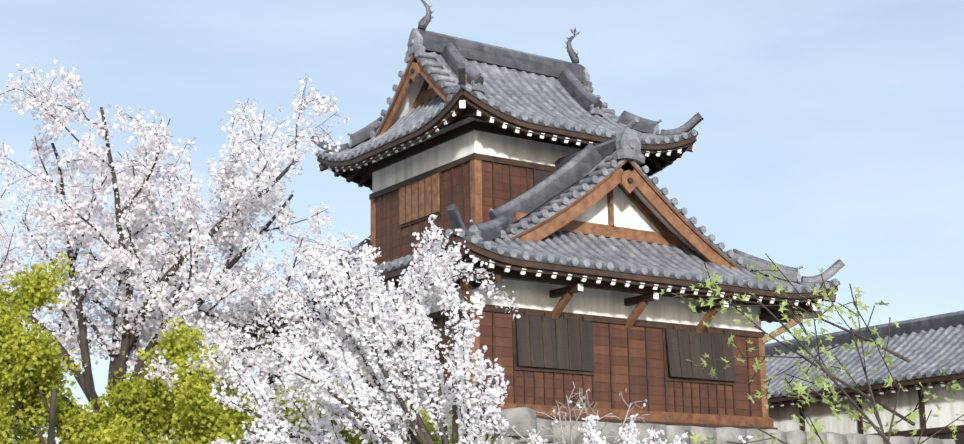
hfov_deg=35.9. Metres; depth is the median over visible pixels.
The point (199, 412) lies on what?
shrub
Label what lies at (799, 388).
maple branches
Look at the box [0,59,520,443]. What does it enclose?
cherry tree
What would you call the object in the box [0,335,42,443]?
shrub
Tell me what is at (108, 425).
shrub
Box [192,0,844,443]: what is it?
yagura turret
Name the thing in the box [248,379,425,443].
shrub
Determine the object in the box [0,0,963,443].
sky
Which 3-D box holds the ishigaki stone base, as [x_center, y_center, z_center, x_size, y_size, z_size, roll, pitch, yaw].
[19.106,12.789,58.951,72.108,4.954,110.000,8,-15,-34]
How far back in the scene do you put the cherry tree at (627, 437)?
17.99 m
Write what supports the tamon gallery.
on the ishigaki stone base
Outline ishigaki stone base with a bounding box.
[450,407,955,443]
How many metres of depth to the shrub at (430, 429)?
20.01 m
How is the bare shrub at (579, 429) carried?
on the ground
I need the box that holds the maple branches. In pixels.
[659,253,963,443]
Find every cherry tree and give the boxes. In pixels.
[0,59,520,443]
[209,238,514,443]
[505,414,753,443]
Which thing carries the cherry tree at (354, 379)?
on the ground
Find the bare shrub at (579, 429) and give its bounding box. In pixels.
[500,382,649,443]
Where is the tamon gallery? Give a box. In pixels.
[764,310,963,443]

